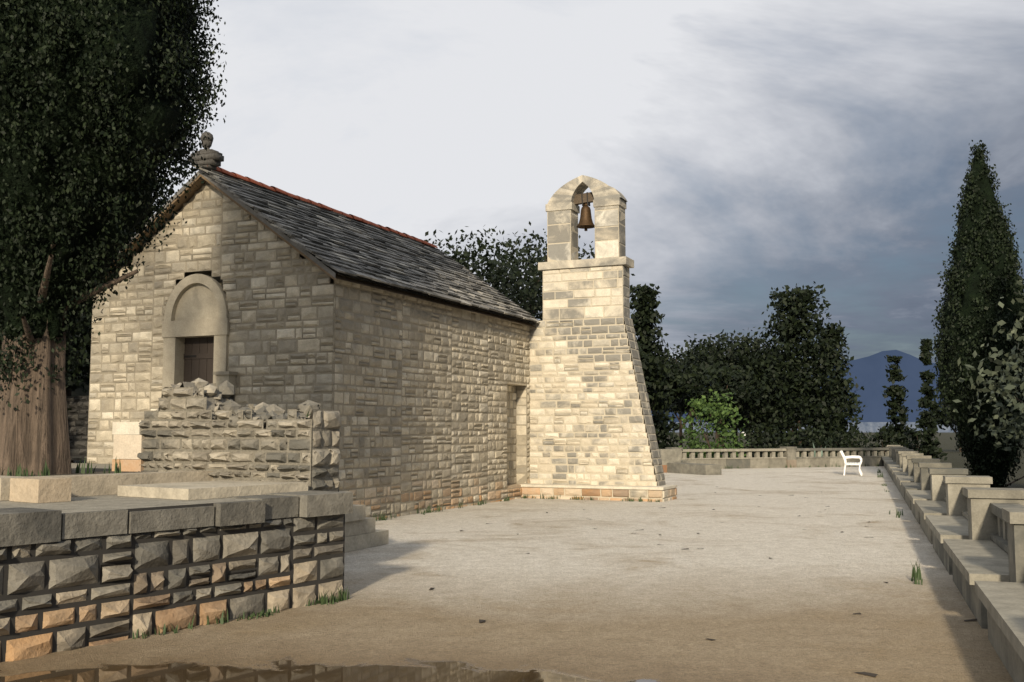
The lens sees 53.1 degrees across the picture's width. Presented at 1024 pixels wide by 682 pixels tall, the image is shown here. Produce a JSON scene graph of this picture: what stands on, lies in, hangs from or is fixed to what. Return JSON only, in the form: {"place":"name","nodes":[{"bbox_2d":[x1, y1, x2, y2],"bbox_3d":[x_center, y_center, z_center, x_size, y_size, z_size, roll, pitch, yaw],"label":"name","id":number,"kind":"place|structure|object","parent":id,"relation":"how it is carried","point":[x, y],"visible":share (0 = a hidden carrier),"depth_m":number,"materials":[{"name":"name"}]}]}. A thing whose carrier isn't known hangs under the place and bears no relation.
{"place":"outdoors","nodes":[
{"label":"outdoors","id":0,"kind":"place"},
{"bbox_2d":[72,313,89,395],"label":"hillside terrain","id":1,"kind":"structure","parent":0,"point":[78,392],"depth_m":26.04,"materials":[{"name":"green plant"}]},
{"bbox_2d":[0,307,90,384],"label":"tree","id":2,"kind":"object","parent":1,"relation":"on","point":[85,379],"visible":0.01,"depth_m":26.73,"materials":[{"name":"green plant"}]},
{"bbox_2d":[0,308,91,410],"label":"tree","id":3,"kind":"object","parent":1,"relation":"on","point":[70,386],"visible":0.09,"depth_m":22.22,"materials":[{"name":"green plant"}]},
{"bbox_2d":[1,181,166,462],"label":"tree","id":4,"kind":"object","parent":1,"relation":"on","point":[82,335],"depth_m":23.85,"materials":[{"name":"green plant"}]},
{"bbox_2d":[149,142,196,218],"bbox_3d":[-13.355,-1.834,29.976,11.124,10.563,11.058,0,-5,0],"label":"foliage","id":5,"kind":"object","parent":1,"relation":"on","point":[172,183],"visible":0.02,"depth_m":30.42,"materials":[{"name":"green plant"}]},
{"bbox_2d":[424,226,545,319],"bbox_3d":[-1.329,0.013,38.139,8.624,8.328,8.161,0,-5,0],"label":"pine","id":6,"kind":"object","parent":1,"relation":"on","point":[533,293],"depth_m":36.71,"materials":[{"name":"green plant"}]},
{"bbox_2d":[448,221,635,322],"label":"pine","id":7,"kind":"object","parent":1,"relation":"on","point":[527,247],"depth_m":40.92,"materials":[{"name":"green plant"}]},
{"bbox_2d":[0,0,197,341],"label":"cypress","id":8,"kind":"object","parent":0,"point":[141,29],"visible":0.5,"depth_m":10.07,"materials":[{"name":"green plant"}]},
{"bbox_2d":[112,422,144,471],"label":"stone block","id":9,"kind":"structure","parent":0,"point":[127,449],"depth_m":11.25,"materials":[{"name":"beige stone"}]},
{"bbox_2d":[0,489,352,661],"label":"stone retaining wall","id":10,"kind":"structure","parent":0,"point":[71,581],"depth_m":8.19,"materials":[{"name":"grey stone"}]},
{"bbox_2d":[0,432,1023,681],"bbox_3d":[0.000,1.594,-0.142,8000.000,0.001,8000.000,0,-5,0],"label":"ground","id":11,"kind":"structure","parent":0,"point":[792,574],"depth_m":9.48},
{"bbox_2d":[0,463,298,515],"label":"forecourt platform","id":12,"kind":"structure","parent":11,"relation":"on","point":[78,504],"depth_m":8.63,"materials":[{"name":"grey stone"}]},
{"bbox_2d":[66,396,88,459],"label":"dry stone wall","id":13,"kind":"structure","parent":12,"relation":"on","point":[78,422],"depth_m":21.87,"materials":[{"name":"grey stone"}]},
{"bbox_2d":[0,471,212,502],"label":"planter curb","id":14,"kind":"structure","parent":12,"relation":"on","point":[45,489],"depth_m":9.54,"materials":[{"name":"stone"}]},
{"bbox_2d":[21,468,137,476],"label":"stone slab","id":15,"kind":"structure","parent":14,"relation":"in","point":[98,470],"depth_m":10.92,"materials":[{"name":"grey stone"}]},
{"bbox_2d":[0,0,226,475],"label":"cypress","id":16,"kind":"object","parent":15,"relation":"on","point":[191,53],"depth_m":10.29,"materials":[{"name":"green plant"}]},
{"bbox_2d":[117,480,307,499],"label":"forecourt slab","id":17,"kind":"structure","parent":12,"relation":"on","point":[203,490],"depth_m":9.51,"materials":[{"name":"beige stone"}]},
{"bbox_2d":[137,378,341,490],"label":"ruin wall","id":18,"kind":"structure","parent":12,"relation":"on","point":[198,424],"depth_m":10.73,"materials":[{"name":"beige stone"}]},
{"bbox_2d":[87,182,529,519],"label":"church walls","id":19,"kind":"structure","parent":11,"relation":"on","point":[429,400],"depth_m":19.36,"materials":[{"name":"beige stone"}]},
{"bbox_2d":[162,274,229,389],"bbox_3d":[-5.805,0.539,18.886,1.546,3.570,1.009,0,-5,0],"label":"door surround","id":20,"kind":"object","parent":19,"relation":"attached to","point":[196,306],"visible":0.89,"depth_m":19.00,"materials":[{"name":"beige stone"}]},
{"bbox_2d":[184,337,213,383],"bbox_3d":[-5.732,1.085,19.032,0.871,2.510,0.466,0,-5,0],"label":"church door","id":21,"kind":"structure","parent":20,"relation":"in","point":[200,365],"depth_m":19.09,"materials":[{"name":"brown wood"}]},
{"bbox_2d":[189,132,223,180],"bbox_3d":[-5.671,-3.440,19.010,0.654,0.900,0.478,0,-5,0],"label":"church gable bust","id":22,"kind":"object","parent":19,"relation":"on","point":[214,159],"visible":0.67,"depth_m":18.92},
{"bbox_2d":[213,371,237,389],"bbox_3d":[-5.148,0.792,18.394,0.434,0.480,0.382,0,-5,0],"label":"church stoup","id":23,"kind":"object","parent":19,"relation":"attached to","point":[223,376],"visible":0.52,"depth_m":18.33,"materials":[{"name":"beige stone"}]},
{"bbox_2d":[105,174,534,326],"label":"roof eaves","id":24,"kind":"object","parent":19,"relation":"attached to","point":[193,189],"visible":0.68,"depth_m":19.18,"materials":[{"name":"stone"}]},
{"bbox_2d":[113,165,540,323],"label":"church roof slabs","id":25,"kind":"structure","parent":19,"relation":"on","point":[332,243],"depth_m":20.58,"materials":[{"name":"grey stone"}]},
{"bbox_2d":[207,165,437,247],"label":"church ridge tiles","id":26,"kind":"object","parent":25,"relation":"on","point":[271,188],"visible":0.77,"depth_m":22.05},
{"bbox_2d":[339,491,388,551],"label":"forecourt steps","id":27,"kind":"structure","parent":11,"relation":"on","point":[361,532],"depth_m":14.03,"materials":[{"name":"grey stone"}]},
{"bbox_2d":[0,409,922,638],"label":"weedy grass","id":28,"kind":"structure","parent":11,"relation":"on","point":[916,575],"depth_m":9.88,"materials":[{"name":"green plant"}]},
{"bbox_2d":[520,175,676,501],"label":"bell tower","id":29,"kind":"structure","parent":11,"relation":"on","point":[592,433],"depth_m":25.11,"materials":[{"name":"beige stone"}]},
{"bbox_2d":[574,192,593,204],"bbox_3d":[1.844,-3.580,25.734,0.817,0.288,0.461,0,-5,0],"label":"bell yoke","id":30,"kind":"object","parent":29,"relation":"attached to","point":[577,200],"visible":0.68,"depth_m":25.68,"materials":[{"name":"brown wood"}]},
{"bbox_2d":[577,192,594,230],"bbox_3d":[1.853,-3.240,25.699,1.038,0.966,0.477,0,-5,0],"label":"bell","id":31,"kind":"object","parent":30,"relation":"hanging from","point":[585,223],"depth_m":25.60,"materials":[{"name":"brown metal"}]},
{"bbox_2d":[639,351,664,377],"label":"tree","id":32,"kind":"object","parent":11,"relation":"on","point":[650,364],"visible":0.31,"depth_m":45.43,"materials":[{"name":"green plant"}]},
{"bbox_2d":[629,283,679,448],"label":"conifer","id":33,"kind":"object","parent":11,"relation":"on","point":[645,317],"visible":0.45,"depth_m":51.72,"materials":[{"name":"green plant"}]},
{"bbox_2d":[653,416,684,446],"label":"hedge shrub","id":34,"kind":"object","parent":11,"relation":"on","point":[675,426],"depth_m":53.72,"materials":[{"name":"green plant"}]},
{"bbox_2d":[647,367,696,420],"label":"pine","id":35,"kind":"object","parent":11,"relation":"on","point":[681,387],"depth_m":54.08,"materials":[{"name":"green plant"}]},
{"bbox_2d":[662,402,688,445],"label":"pine","id":36,"kind":"object","parent":11,"relation":"on","point":[680,427],"depth_m":86.57,"materials":[{"name":"green plant"}]},
{"bbox_2d":[660,344,725,448],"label":"tree","id":37,"kind":"object","parent":11,"relation":"on","point":[670,364],"depth_m":71.43,"materials":[{"name":"green plant"}]},
{"bbox_2d":[429,492,976,676],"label":"fallen leaves","id":38,"kind":"object","parent":11,"relation":"on","point":[864,673],"visible":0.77,"depth_m":8.69,"materials":[{"name":"brown plant"}]},
{"bbox_2d":[671,389,750,457],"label":"shrub","id":39,"kind":"object","parent":11,"relation":"on","point":[701,406],"depth_m":47.23,"materials":[{"name":"green plant"}]},
{"bbox_2d":[679,406,751,448],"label":"pine","id":40,"kind":"object","parent":11,"relation":"on","point":[694,416],"depth_m":81.64,"materials":[{"name":"green plant"}]},
{"bbox_2d":[661,360,775,457],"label":"pine","id":41,"kind":"object","parent":11,"relation":"on","point":[742,391],"depth_m":56.56,"materials":[{"name":"green plant"}]},
{"bbox_2d":[671,327,793,448],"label":"pine","id":42,"kind":"object","parent":11,"relation":"on","point":[741,354],"depth_m":60.80,"materials":[{"name":"green plant"}]},
{"bbox_2d":[727,411,764,446],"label":"shrub","id":43,"kind":"object","parent":11,"relation":"on","point":[745,426],"depth_m":87.91,"materials":[{"name":"green plant"}]},
{"bbox_2d":[689,383,820,445],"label":"tree","id":44,"kind":"object","parent":11,"relation":"on","point":[747,413],"depth_m":64.90,"materials":[{"name":"green plant"}]},
{"bbox_2d":[735,421,788,456],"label":"hedge shrub","id":45,"kind":"object","parent":11,"relation":"on","point":[767,440],"visible":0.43,"depth_m":49.57,"materials":[{"name":"green plant"}]},
{"bbox_2d":[752,346,817,402],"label":"tree","id":46,"kind":"object","parent":11,"relation":"on","point":[786,371],"depth_m":73.72,"materials":[{"name":"green plant"}]},
{"bbox_2d":[729,281,868,456],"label":"conifer","id":47,"kind":"object","parent":11,"relation":"on","point":[792,331],"depth_m":57.45,"materials":[{"name":"green plant"}]},
{"bbox_2d":[772,424,842,456],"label":"hedge shrub","id":48,"kind":"object","parent":11,"relation":"on","point":[809,440],"depth_m":50.33,"materials":[{"name":"green plant"}]},
{"bbox_2d":[777,393,838,431],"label":"pine","id":49,"kind":"object","parent":11,"relation":"on","point":[827,401],"depth_m":82.58,"materials":[{"name":"green plant"}]},
{"bbox_2d":[811,444,828,456],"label":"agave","id":50,"kind":"object","parent":11,"relation":"on","point":[815,452],"visible":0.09,"depth_m":48.91,"materials":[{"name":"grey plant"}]},
{"bbox_2d":[806,391,864,447],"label":"pine","id":51,"kind":"object","parent":11,"relation":"on","point":[858,395],"depth_m":89.30,"materials":[{"name":"green plant"}]},
{"bbox_2d":[803,320,870,455],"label":"conifer","id":52,"kind":"object","parent":11,"relation":"on","point":[837,332],"visible":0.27,"depth_m":59.54,"materials":[{"name":"green plant"}]},
{"bbox_2d":[659,445,1023,681],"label":"terrace balustrade","id":53,"kind":"object","parent":11,"relation":"on","point":[972,527],"visible":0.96,"depth_m":11.50,"materials":[{"name":"stone"}]},
{"bbox_2d":[840,450,861,475],"bbox_3d":[12.819,4.591,38.656,0.781,0.919,1.700,-2,-5,19],"label":"white bench","id":54,"kind":"object","parent":11,"relation":"on","point":[850,463],"visible":1,"depth_m":37.92,"materials":[{"name":"white paint"}]},
{"bbox_2d":[826,428,878,455],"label":"hedge shrub","id":55,"kind":"object","parent":11,"relation":"on","point":[839,441],"depth_m":51.40,"materials":[{"name":"green plant"}]},
{"bbox_2d":[866,424,919,453],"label":"hedge shrub","id":56,"kind":"object","parent":11,"relation":"on","point":[884,431],"depth_m":52.74,"materials":[{"name":"green plant"}]},
{"bbox_2d":[879,355,914,455],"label":"conifer","id":57,"kind":"object","parent":11,"relation":"on","point":[897,395],"visible":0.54,"depth_m":61.73,"materials":[{"name":"green plant"}]},
{"bbox_2d":[903,420,947,459],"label":"hedge shrub","id":58,"kind":"object","parent":11,"relation":"on","point":[914,433],"depth_m":54.53,"materials":[{"name":"green plant"}]},
{"bbox_2d":[915,338,942,461],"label":"conifer","id":59,"kind":"object","parent":11,"relation":"on","point":[927,420],"depth_m":49.80,"materials":[{"name":"green plant"}]},
{"bbox_2d":[911,397,960,451],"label":"bush","id":60,"kind":"object","parent":11,"relation":"on","point":[938,415],"depth_m":82.06,"materials":[{"name":"green plant"}]},
{"bbox_2d":[926,140,1023,487],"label":"cypress","id":61,"kind":"object","parent":11,"relation":"on","point":[940,361],"depth_m":29.13,"materials":[{"name":"green plant"}]},
{"bbox_2d":[952,343,1023,462],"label":"olive","id":62,"kind":"object","parent":11,"relation":"on","point":[1018,432],"depth_m":24.66,"materials":[{"name":"green plant"}]},
{"bbox_2d":[957,276,1023,432],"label":"olive","id":63,"kind":"object","parent":11,"relation":"on","point":[1011,385],"visible":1,"depth_m":18.08,"materials":[{"name":"green plant"}]},
{"bbox_2d":[150,0,1023,362],"label":"sky","id":64,"kind":"structure","parent":0,"point":[752,147],"materials":[{"name":"grey"}]},
{"bbox_2d":[651,350,943,421],"bbox_3d":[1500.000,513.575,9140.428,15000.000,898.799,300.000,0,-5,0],"label":"mountains","id":65,"kind":"structure","parent":0,"point":[869,372],"depth_m":9211.79,"materials":[{"name":"blue"}]},
{"bbox_2d":[658,422,956,431],"bbox_3d":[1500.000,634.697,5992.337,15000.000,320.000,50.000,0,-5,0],"label":"sea","id":66,"kind":"structure","parent":0,"point":[868,426],"depth_m":6023.63,"materials":[{"name":"blue liquid"}]}
]}

